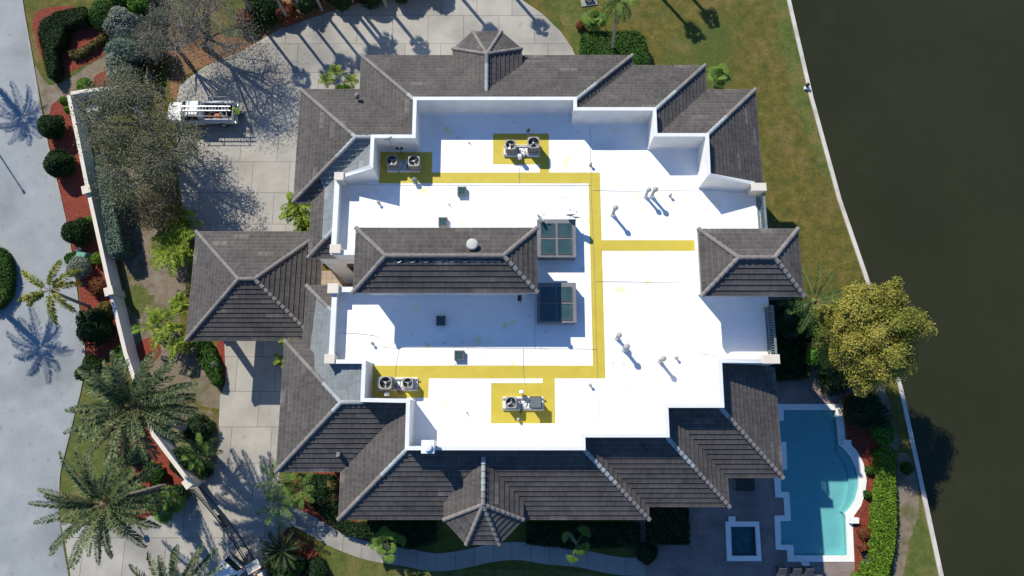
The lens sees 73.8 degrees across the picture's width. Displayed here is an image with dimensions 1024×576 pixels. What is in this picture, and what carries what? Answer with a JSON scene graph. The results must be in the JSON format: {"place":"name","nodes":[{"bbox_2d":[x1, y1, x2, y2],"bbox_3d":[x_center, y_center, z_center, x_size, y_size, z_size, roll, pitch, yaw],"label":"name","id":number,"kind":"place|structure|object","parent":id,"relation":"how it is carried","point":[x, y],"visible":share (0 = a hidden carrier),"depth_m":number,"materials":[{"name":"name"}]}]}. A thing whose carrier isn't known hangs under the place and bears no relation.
{"place":"outdoors","nodes":[
{"label":"outdoors","id":0,"kind":"place"},
{"bbox_2d":[0,0,82,575],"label":"road","id":1,"kind":"structure","parent":0,"point":[41,356],"depth_m":57.74,"materials":[{"name":"asphalt"}]},
{"bbox_2d":[60,388,140,525],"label":"lawn","id":2,"kind":"structure","parent":0,"point":[97,466],"depth_m":55.85,"materials":[{"name":"green plant"}]},
{"bbox_2d":[109,425,187,518],"bbox_3d":[-29.713,13.708,55.873,4.818,0.001,9.396,-24,79,-5],"label":"mulch bed","id":3,"kind":"object","parent":2,"relation":"on","point":[172,478],"visible":0.12,"depth_m":55.67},
{"bbox_2d":[28,443,175,569],"bbox_3d":[-28.120,15.468,49.829,9.310,11.301,8.364,0,78,0],"label":"date palm","id":4,"kind":"object","parent":3,"relation":"on","point":[118,500],"visible":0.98,"depth_m":46.53,"materials":[{"name":"green plant"}]},
{"bbox_2d":[143,460,167,485],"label":"bed shrub","id":5,"kind":"object","parent":3,"relation":"on","point":[156,478],"visible":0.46,"depth_m":54.71,"materials":[{"name":"green plant"}]},
{"bbox_2d":[125,284,154,314],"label":"lawn","id":6,"kind":"structure","parent":0,"point":[138,298],"depth_m":58.48,"materials":[{"name":"green plant"}]},
{"bbox_2d":[60,0,574,575],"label":"driveway","id":7,"kind":"structure","parent":0,"point":[242,180],"depth_m":60.80,"materials":[{"name":"concrete"}]},
{"bbox_2d":[168,96,238,126],"bbox_3d":[-27.624,-15.697,60.760,6.118,2.134,2.360,0,78,0],"label":"pickup truck","id":8,"kind":"object","parent":7,"relation":"on","point":[226,119],"visible":0.74,"depth_m":60.67,"materials":[{"name":"white paint"}]},
{"bbox_2d":[211,553,245,575],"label":"parked car","id":9,"kind":"object","parent":7,"relation":"on","point":[236,566],"visible":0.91,"depth_m":52.87,"materials":[{"name":"white paint"}]},
{"bbox_2d":[184,230,323,341],"bbox_3d":[-20.022,0.038,54.607,10.288,7.923,8.944,0,78,0],"label":"porte cochere","id":10,"kind":"object","parent":7,"relation":"on","point":[247,285],"visible":0.84,"depth_m":52.21,"materials":[{"name":"tile"}]},
{"bbox_2d":[279,191,310,227],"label":"areca palm","id":11,"kind":"object","parent":7,"relation":"on","point":[299,213],"visible":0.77,"depth_m":56.78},
{"bbox_2d":[321,271,352,286],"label":"entry floor","id":12,"kind":"structure","parent":0,"point":[329,277],"depth_m":58.79,"materials":[{"name":"tile"}]},
{"bbox_2d":[315,546,602,575],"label":"lawn","id":13,"kind":"structure","parent":0,"point":[338,562],"depth_m":54.10,"materials":[{"name":"green plant"}]},
{"bbox_2d":[282,505,645,575],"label":"path","id":14,"kind":"structure","parent":0,"point":[315,528],"depth_m":54.32,"materials":[{"name":"concrete"}]},
{"bbox_2d":[23,0,913,575],"bbox_3d":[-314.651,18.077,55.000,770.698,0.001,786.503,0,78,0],"label":"ground","id":15,"kind":"structure","parent":0,"point":[739,38],"depth_m":61.74,"materials":[{"name":"green plant"}]},
{"bbox_2d":[21,0,85,494],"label":"kerb","id":16,"kind":"structure","parent":15,"relation":"on","point":[70,247],"depth_m":59.97,"materials":[{"name":"concrete"}]},
{"bbox_2d":[33,6,104,78],"bbox_3d":[-41.246,-23.320,63.406,5.863,0.001,7.681,-28,80,-5],"label":"mulch bed","id":17,"kind":"object","parent":15,"relation":"on","point":[81,37],"visible":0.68,"depth_m":63.31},
{"bbox_2d":[37,6,91,83],"bbox_3d":[-41.780,-22.818,62.617,3.933,1.520,7.733,21,79,4],"label":"clipped hedge","id":18,"kind":"object","parent":17,"relation":"on","point":[54,33],"visible":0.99,"depth_m":62.37,"materials":[{"name":"green plant"}]},
{"bbox_2d":[67,34,108,60],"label":"croton hedge","id":19,"kind":"object","parent":17,"relation":"on","point":[85,50],"visible":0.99,"depth_m":62.68,"materials":[{"name":"yellow plant"}]},
{"bbox_2d":[34,57,107,114],"bbox_3d":[-40.505,-17.975,62.327,7.442,0.001,6.964,0,78,0],"label":"dirt strip","id":20,"kind":"object","parent":15,"relation":"on","point":[50,95],"visible":0.65,"depth_m":62.44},
{"bbox_2d":[49,95,120,364],"bbox_3d":[-37.845,-5.195,59.718,3.120,0.001,25.932,-18,79,-4],"label":"mulch bed","id":21,"kind":"object","parent":15,"relation":"on","point":[75,202],"visible":0.29,"depth_m":60.09,"materials":[{"name":"wood"}]},
{"bbox_2d":[36,114,65,141],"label":"round shrub","id":22,"kind":"object","parent":21,"relation":"on","point":[51,127],"visible":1,"depth_m":59.93,"materials":[{"name":"green plant"}]},
{"bbox_2d":[17,259,89,325],"bbox_3d":[-36.659,0.708,55.770,4.514,5.540,5.223,0,78,0],"label":"leaning palm","id":23,"kind":"object","parent":21,"relation":"on","point":[34,297],"visible":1,"depth_m":53.75,"materials":[{"name":"green plant"}]},
{"bbox_2d":[42,148,77,180],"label":"round shrub","id":24,"kind":"object","parent":21,"relation":"on","point":[58,163],"visible":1,"depth_m":59.11,"materials":[{"name":"green plant"}]},
{"bbox_2d":[60,217,94,246],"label":"round shrub","id":25,"kind":"object","parent":21,"relation":"on","point":[78,231],"visible":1,"depth_m":58.06,"materials":[{"name":"green plant"}]},
{"bbox_2d":[65,255,92,279],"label":"round shrub","id":26,"kind":"object","parent":21,"relation":"on","point":[83,264],"visible":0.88,"depth_m":57.85,"materials":[{"name":"grey plant"}]},
{"bbox_2d":[75,307,116,349],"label":"round shrub","id":27,"kind":"object","parent":21,"relation":"on","point":[93,326],"visible":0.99,"depth_m":56.18,"materials":[{"name":"green plant"}]},
{"bbox_2d":[88,276,106,296],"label":"shrub","id":28,"kind":"object","parent":21,"relation":"on","point":[97,286],"visible":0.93,"depth_m":58.03,"materials":[{"name":"red plant"}]},
{"bbox_2d":[74,354,110,385],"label":"round shrub","id":29,"kind":"object","parent":15,"relation":"on","point":[89,363],"visible":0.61,"depth_m":55.64,"materials":[{"name":"green plant"}]},
{"bbox_2d":[87,0,115,32],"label":"broad shrub","id":30,"kind":"object","parent":15,"relation":"on","point":[98,12],"visible":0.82,"depth_m":62.03,"materials":[{"name":"green plant"}]},
{"bbox_2d":[94,152,134,260],"bbox_3d":[-34.424,-7.122,58.952,1.446,2.430,9.603,-15,79,-3],"label":"silver hedge","id":31,"kind":"object","parent":15,"relation":"on","point":[117,230],"visible":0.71,"depth_m":58.10,"materials":[{"name":"green plant"}]},
{"bbox_2d":[104,51,142,89],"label":"silver shrub","id":32,"kind":"object","parent":15,"relation":"on","point":[111,60],"visible":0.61,"depth_m":60.57,"materials":[{"name":"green plant"}]},
{"bbox_2d":[101,5,148,38],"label":"silver shrub","id":33,"kind":"object","parent":15,"relation":"on","point":[118,21],"visible":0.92,"depth_m":61.12,"materials":[{"name":"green plant"}]},
{"bbox_2d":[103,32,146,68],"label":"silver shrub","id":34,"kind":"object","parent":15,"relation":"on","point":[123,48],"visible":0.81,"depth_m":60.72,"materials":[{"name":"green plant"}]},
{"bbox_2d":[62,54,188,175],"bbox_3d":[-31.846,-14.217,57.449,9.671,8.537,10.003,33,80,6],"label":"grey tree","id":35,"kind":"object","parent":15,"relation":"on","point":[129,93],"visible":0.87,"depth_m":55.56,"materials":[{"name":"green plant"}]},
{"bbox_2d":[67,95,203,489],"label":"garden wall","id":36,"kind":"structure","parent":15,"relation":"on","point":[114,292],"depth_m":57.67,"materials":[{"name":"beige paint"}]},
{"bbox_2d":[126,0,157,15],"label":"broad shrub","id":37,"kind":"object","parent":15,"relation":"on","point":[133,6],"visible":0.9,"depth_m":62.10,"materials":[{"name":"green plant"}]},
{"bbox_2d":[146,0,159,84],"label":"board fence","id":38,"kind":"object","parent":15,"relation":"on","point":[150,68],"visible":0.29,"depth_m":62.22,"materials":[{"name":"brown wood"}]},
{"bbox_2d":[143,485,186,524],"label":"shrub","id":39,"kind":"object","parent":15,"relation":"on","point":[178,504],"visible":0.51,"depth_m":53.29,"materials":[{"name":"green plant"}]},
{"bbox_2d":[124,109,212,189],"bbox_3d":[-28.202,-10.936,57.227,7.131,7.789,6.886,0,78,0],"label":"grey tree","id":40,"kind":"object","parent":15,"relation":"on","point":[179,155],"visible":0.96,"depth_m":55.10,"materials":[{"name":"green plant"}]},
{"bbox_2d":[120,162,220,408],"bbox_3d":[-30.247,-0.232,58.717,6.413,0.001,23.410,-16,79,-3],"label":"dirt bed","id":41,"kind":"object","parent":15,"relation":"on","point":[162,286],"visible":0.49,"depth_m":58.63,"materials":[{"name":"soil"}]},
{"bbox_2d":[84,122,183,215],"bbox_3d":[-30.588,-9.507,57.047,8.206,7.230,8.306,0,78,0],"label":"grey tree","id":42,"kind":"object","parent":41,"relation":"on","point":[124,186],"visible":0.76,"depth_m":55.20,"materials":[{"name":"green plant"}]},
{"bbox_2d":[136,338,160,361],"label":"mulch bed","id":43,"kind":"object","parent":41,"relation":"on","point":[143,348],"visible":0.58,"depth_m":57.61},
{"bbox_2d":[124,183,186,233],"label":"grey tree","id":44,"kind":"object","parent":41,"relation":"on","point":[169,200],"visible":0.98,"depth_m":56.20,"materials":[{"name":"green plant"}]},
{"bbox_2d":[131,302,185,349],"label":"areca palm","id":45,"kind":"object","parent":41,"relation":"on","point":[156,318],"visible":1,"depth_m":55.75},
{"bbox_2d":[148,222,195,277],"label":"areca palm","id":46,"kind":"object","parent":41,"relation":"on","point":[177,253],"visible":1,"depth_m":56.69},
{"bbox_2d":[164,335,190,361],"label":"areca palm","id":47,"kind":"object","parent":41,"relation":"on","point":[181,345],"visible":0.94,"depth_m":55.88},
{"bbox_2d":[153,199,201,236],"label":"areca palm","id":48,"kind":"object","parent":41,"relation":"on","point":[184,216],"visible":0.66,"depth_m":57.72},
{"bbox_2d":[192,341,224,386],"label":"strip hedge","id":49,"kind":"object","parent":41,"relation":"on","point":[206,353],"visible":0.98,"depth_m":56.75,"materials":[{"name":"green plant"}]},
{"bbox_2d":[137,357,217,479],"bbox_3d":[-27.703,10.598,56.508,4.772,0.001,11.539,-41,81,-8],"label":"mulch bed","id":50,"kind":"object","parent":15,"relation":"on","point":[158,362],"visible":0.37,"depth_m":56.53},
{"bbox_2d":[63,349,198,471],"bbox_3d":[-26.058,9.054,50.522,8.548,12.545,8.319,0,78,0],"label":"date palm","id":51,"kind":"object","parent":50,"relation":"on","point":[121,395],"visible":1,"depth_m":46.44,"materials":[{"name":"green plant"}]},
{"bbox_2d":[169,445,196,476],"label":"bed shrub","id":52,"kind":"object","parent":50,"relation":"on","point":[179,452],"visible":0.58,"depth_m":54.92,"materials":[{"name":"green plant"}]},
{"bbox_2d":[178,413,215,448],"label":"bed shrub","id":53,"kind":"object","parent":50,"relation":"on","point":[200,425],"visible":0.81,"depth_m":55.22,"materials":[{"name":"green plant"}]},
{"bbox_2d":[181,433,222,473],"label":"shaded palm","id":54,"kind":"object","parent":50,"relation":"on","point":[203,450],"visible":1,"depth_m":53.45,"materials":[{"name":"green plant"}]},
{"bbox_2d":[129,543,234,575],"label":"date palm","id":55,"kind":"object","parent":15,"relation":"on","point":[173,565],"visible":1,"depth_m":47.29,"materials":[{"name":"green plant"}]},
{"bbox_2d":[245,556,269,575],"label":"gate pier","id":56,"kind":"structure","parent":15,"relation":"on","point":[254,565],"depth_m":52.37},
{"bbox_2d":[190,487,253,564],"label":"driveway gate","id":57,"kind":"structure","parent":56,"relation":"attached to","point":[222,520],"depth_m":53.69,"materials":[{"name":"black metal"}]},
{"bbox_2d":[158,0,361,100],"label":"leaf litter","id":58,"kind":"object","parent":15,"relation":"on","point":[179,77],"visible":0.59,"depth_m":63.14,"materials":[{"name":"plant"}]},
{"bbox_2d":[128,1,198,64],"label":"grey tree","id":59,"kind":"object","parent":58,"relation":"on","point":[155,15],"visible":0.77,"depth_m":58.19,"materials":[{"name":"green plant"}]},
{"bbox_2d":[131,0,275,83],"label":"grey tree","id":60,"kind":"object","parent":58,"relation":"on","point":[198,24],"visible":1,"depth_m":57.31,"materials":[{"name":"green plant"}]},
{"bbox_2d":[275,1,299,25],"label":"planting shrub","id":61,"kind":"object","parent":58,"relation":"on","point":[291,11],"visible":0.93,"depth_m":62.75,"materials":[{"name":"red plant"}]},
{"bbox_2d":[290,0,321,14],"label":"planting shrub","id":62,"kind":"object","parent":58,"relation":"on","point":[304,7],"visible":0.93,"depth_m":62.51,"materials":[{"name":"green plant"}]},
{"bbox_2d":[244,0,281,26],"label":"planting shrub","id":63,"kind":"object","parent":15,"relation":"on","point":[261,7],"visible":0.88,"depth_m":62.33,"materials":[{"name":"green plant"}]},
{"bbox_2d":[255,460,299,503],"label":"pygmy palm","id":64,"kind":"object","parent":15,"relation":"on","point":[279,482],"visible":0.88,"depth_m":52.55,"materials":[{"name":"green plant"}]},
{"bbox_2d":[255,483,302,528],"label":"pygmy palm","id":65,"kind":"object","parent":15,"relation":"on","point":[280,504],"visible":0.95,"depth_m":52.37,"materials":[{"name":"green plant"}]},
{"bbox_2d":[255,530,328,575],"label":"mulch bed","id":66,"kind":"object","parent":15,"relation":"on","point":[310,552],"visible":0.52,"depth_m":54.39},
{"bbox_2d":[260,527,309,575],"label":"cycad","id":67,"kind":"object","parent":66,"relation":"on","point":[278,548],"visible":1,"depth_m":52.84,"materials":[{"name":"green plant"}]},
{"bbox_2d":[268,551,305,575],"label":"shrub","id":68,"kind":"object","parent":66,"relation":"on","point":[300,566],"visible":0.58,"depth_m":53.22,"materials":[{"name":"green plant"}]},
{"bbox_2d":[303,554,328,575],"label":"shrub","id":69,"kind":"object","parent":66,"relation":"on","point":[315,566],"visible":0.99,"depth_m":53.51,"materials":[{"name":"green plant"}]},
{"bbox_2d":[286,472,370,541],"bbox_3d":[-14.010,17.392,55.129,9.103,0.001,4.577,29,80,6],"label":"mulch bed","id":70,"kind":"object","parent":15,"relation":"on","point":[307,508],"visible":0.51,"depth_m":55.11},
{"bbox_2d":[281,472,318,510],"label":"pygmy palm","id":71,"kind":"object","parent":70,"relation":"on","point":[294,490],"visible":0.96,"depth_m":52.72,"materials":[{"name":"green plant"}]},
{"bbox_2d":[297,473,364,537],"bbox_3d":[-14.376,17.438,54.646,2.913,1.133,7.480,-34,81,-7],"label":"ground hedge","id":72,"kind":"object","parent":70,"relation":"on","point":[328,511],"visible":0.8,"depth_m":54.47,"materials":[{"name":"green plant"}]},
{"bbox_2d":[369,526,406,563],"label":"fan palm","id":73,"kind":"object","parent":15,"relation":"on","point":[377,540],"visible":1,"depth_m":51.44,"materials":[{"name":"green plant"}]},
{"bbox_2d":[357,520,437,549],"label":"foundation hedge","id":74,"kind":"object","parent":15,"relation":"on","point":[419,534],"visible":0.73,"depth_m":54.03,"materials":[{"name":"green plant"}]},
{"bbox_2d":[274,30,805,545],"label":"house","id":75,"kind":"structure","parent":15,"relation":"on","point":[698,268],"depth_m":47.51,"materials":[{"name":"paint"}]},
{"bbox_2d":[376,377,418,394],"bbox_3d":[-7.836,6.689,46.633,2.884,0.328,1.172,0,78,0],"label":"equipment stand","id":76,"kind":"object","parent":75,"relation":"on","point":[398,384],"visible":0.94,"depth_m":46.67,"materials":[{"name":"white paint"}]},
{"bbox_2d":[502,397,544,413],"bbox_3d":[0.765,7.983,46.369,2.884,0.328,1.192,0,78,0],"label":"equipment stand","id":77,"kind":"object","parent":75,"relation":"on","point":[522,403],"visible":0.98,"depth_m":46.40,"materials":[{"name":"white paint"}]},
{"bbox_2d":[537,219,575,259],"bbox_3d":[3.124,-3.406,48.322,2.720,1.046,2.755,0,78,0],"label":"skylight","id":78,"kind":"object","parent":75,"relation":"on","point":[563,247],"visible":0.99,"depth_m":47.86,"materials":[{"name":"glass"}]},
{"bbox_2d":[537,283,576,323],"bbox_3d":[3.064,1.098,47.406,2.720,1.046,2.790,0,78,0],"label":"skylight","id":79,"kind":"object","parent":75,"relation":"on","point":[564,310],"visible":1,"depth_m":46.92,"materials":[{"name":"glass"}]},
{"bbox_2d":[561,525,590,562],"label":"fan palm","id":80,"kind":"object","parent":15,"relation":"on","point":[581,549],"visible":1,"depth_m":48.45,"materials":[{"name":"green plant"}]},
{"bbox_2d":[525,521,640,549],"bbox_3d":[5.661,19.663,54.176,9.256,1.122,2.206,0,78,0],"label":"foundation hedge","id":81,"kind":"object","parent":15,"relation":"on","point":[617,534],"visible":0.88,"depth_m":53.98,"materials":[{"name":"green plant"}]},
{"bbox_2d":[581,9,607,31],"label":"fan shrub","id":82,"kind":"object","parent":15,"relation":"on","point":[594,19],"visible":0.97,"depth_m":61.62,"materials":[{"name":"green plant"}]},
{"bbox_2d":[579,29,649,64],"bbox_3d":[9.274,-21.459,62.234,6.391,1.748,4.042,0,78,0],"label":"box hedge","id":83,"kind":"object","parent":15,"relation":"on","point":[627,42],"visible":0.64,"depth_m":61.78,"materials":[{"name":"green plant"}]},
{"bbox_2d":[595,0,638,48],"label":"lawn palm","id":84,"kind":"object","parent":15,"relation":"on","point":[617,5],"visible":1,"depth_m":56.58,"materials":[{"name":"green plant"}]},
{"bbox_2d":[707,62,732,88],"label":"fan shrub","id":85,"kind":"object","parent":15,"relation":"on","point":[718,70],"visible":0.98,"depth_m":60.60,"materials":[{"name":"green plant"}]},
{"bbox_2d":[768,297,898,450],"bbox_3d":[26.953,6.711,57.304,13.341,0.001,9.802,18,79,4],"label":"dirt bed","id":86,"kind":"object","parent":15,"relation":"on","point":[813,376],"visible":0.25,"depth_m":56.95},
{"bbox_2d":[772,312,810,345],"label":"bed shrub","id":87,"kind":"object","parent":86,"relation":"on","point":[786,325],"visible":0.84,"depth_m":56.63,"materials":[{"name":"green plant"}]},
{"bbox_2d":[769,298,817,381],"bbox_3d":[23.564,4.339,57.249,4.316,1.350,7.167,0,78,0],"label":"shade hedge","id":88,"kind":"object","parent":86,"relation":"on","point":[792,365],"visible":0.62,"depth_m":56.73,"materials":[{"name":"green plant"}]},
{"bbox_2d":[777,261,850,337],"bbox_3d":[23.579,1.276,55.191,5.797,6.504,5.980,0,78,0],"label":"royal palm","id":89,"kind":"object","parent":86,"relation":"on","point":[811,302],"visible":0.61,"depth_m":52.95,"materials":[{"name":"green plant"}]},
{"bbox_2d":[802,325,828,373],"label":"vine shrub","id":90,"kind":"object","parent":86,"relation":"on","point":[812,357],"visible":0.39,"depth_m":55.94,"materials":[{"name":"green plant"}]},
{"bbox_2d":[818,367,850,396],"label":"bed shrub","id":91,"kind":"object","parent":86,"relation":"on","point":[828,386],"visible":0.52,"depth_m":56.09,"materials":[{"name":"green plant"}]},
{"bbox_2d":[811,324,874,388],"bbox_3d":[25.607,5.549,53.895,4.954,7.462,5.276,0,78,0],"label":"shrub","id":92,"kind":"object","parent":86,"relation":"on","point":[825,338],"visible":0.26,"depth_m":52.31,"materials":[{"name":"plant"}]},
{"bbox_2d":[837,386,893,430],"bbox_3d":[28.854,9.999,55.661,3.759,1.977,4.081,-43,82,-8],"label":"bed shrub","id":93,"kind":"object","parent":86,"relation":"on","point":[864,412],"visible":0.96,"depth_m":55.14,"materials":[{"name":"green plant"}]},
{"bbox_2d":[809,276,937,396],"bbox_3d":[25.987,3.804,52.082,8.458,11.804,8.234,41,81,8],"label":"olive tree","id":94,"kind":"object","parent":86,"relation":"on","point":[859,336],"visible":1,"depth_m":48.23,"materials":[{"name":"green plant"}]},
{"bbox_2d":[870,417,894,446],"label":"bed shrub","id":95,"kind":"object","parent":86,"relation":"on","point":[883,434],"visible":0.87,"depth_m":55.12,"materials":[{"name":"green plant"}]},
{"bbox_2d":[844,394,877,571],"bbox_3d":[28.646,16.138,55.368,2.669,0.001,14.815,2,79,0],"label":"mulch bed","id":96,"kind":"object","parent":15,"relation":"on","point":[863,444],"visible":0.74,"depth_m":55.81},
{"bbox_2d":[858,447,897,575],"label":"lime hedge","id":97,"kind":"object","parent":96,"relation":"on","point":[882,526],"visible":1,"depth_m":53.96,"materials":[{"name":"green plant"}]},
{"bbox_2d":[787,0,943,575],"bbox_3d":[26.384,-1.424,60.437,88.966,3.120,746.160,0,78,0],"label":"sea wall","id":98,"kind":"structure","parent":15,"relation":"on","point":[899,383],"depth_m":59.18,"materials":[{"name":"concrete"}]},
{"bbox_2d":[893,453,918,575],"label":"dirt strip","id":99,"kind":"object","parent":15,"relation":"on","point":[908,492],"visible":0.97,"depth_m":55.02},
{"bbox_2d":[523,0,573,50],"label":"lawn","id":100,"kind":"structure","parent":0,"point":[548,10],"depth_m":63.94,"materials":[{"name":"green plant"}]},
{"bbox_2d":[555,0,584,54],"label":"lawn","id":101,"kind":"structure","parent":0,"point":[570,12],"depth_m":63.79,"materials":[{"name":"green plant"}]},
{"bbox_2d":[635,381,867,575],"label":"patio","id":102,"kind":"structure","parent":0,"point":[703,553],"depth_m":54.60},
{"bbox_2d":[634,542,658,565],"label":"shrub","id":103,"kind":"object","parent":102,"relation":"on","point":[646,554],"visible":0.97,"depth_m":53.71,"materials":[{"name":"green plant"}]},
{"bbox_2d":[645,507,690,545],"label":"box hedge","id":104,"kind":"object","parent":102,"relation":"on","point":[667,525],"visible":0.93,"depth_m":53.91,"materials":[{"name":"green plant"}]},
{"bbox_2d":[725,516,761,560],"bbox_3d":[18.427,20.045,54.727,2.739,0.650,3.384,0,78,0],"label":"spa","id":105,"kind":"object","parent":102,"relation":"in","point":[743,542],"visible":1,"depth_m":54.70,"materials":[{"name":"tile"}]},
{"bbox_2d":[774,404,866,565],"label":"swimming pool","id":106,"kind":"structure","parent":102,"relation":"in","point":[820,487],"depth_m":55.77,"materials":[{"name":"liquid"}]},
{"bbox_2d":[771,0,831,182],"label":"lawn","id":107,"kind":"structure","parent":0,"point":[799,99],"depth_m":62.48,"materials":[{"name":"green plant"}]},
{"bbox_2d":[791,0,1023,575],"bbox_3d":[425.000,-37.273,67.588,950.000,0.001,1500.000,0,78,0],"label":"canal water","id":108,"kind":"structure","parent":0,"point":[920,106],"depth_m":61.50,"materials":[{"name":"liquid"}]},
{"bbox_2d":[903,451,938,575],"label":"lawn","id":109,"kind":"structure","parent":0,"point":[920,560],"depth_m":54.41,"materials":[{"name":"green plant"}]},
{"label":"traffic island","id":110,"kind":"structure","parent":0,"visible":0},
{"bbox_2d":[0,247,17,309],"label":"island hedge","id":111,"kind":"object","parent":110,"relation":"on","point":[8,278],"visible":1,"depth_m":58.14,"materials":[{"name":"green plant"}]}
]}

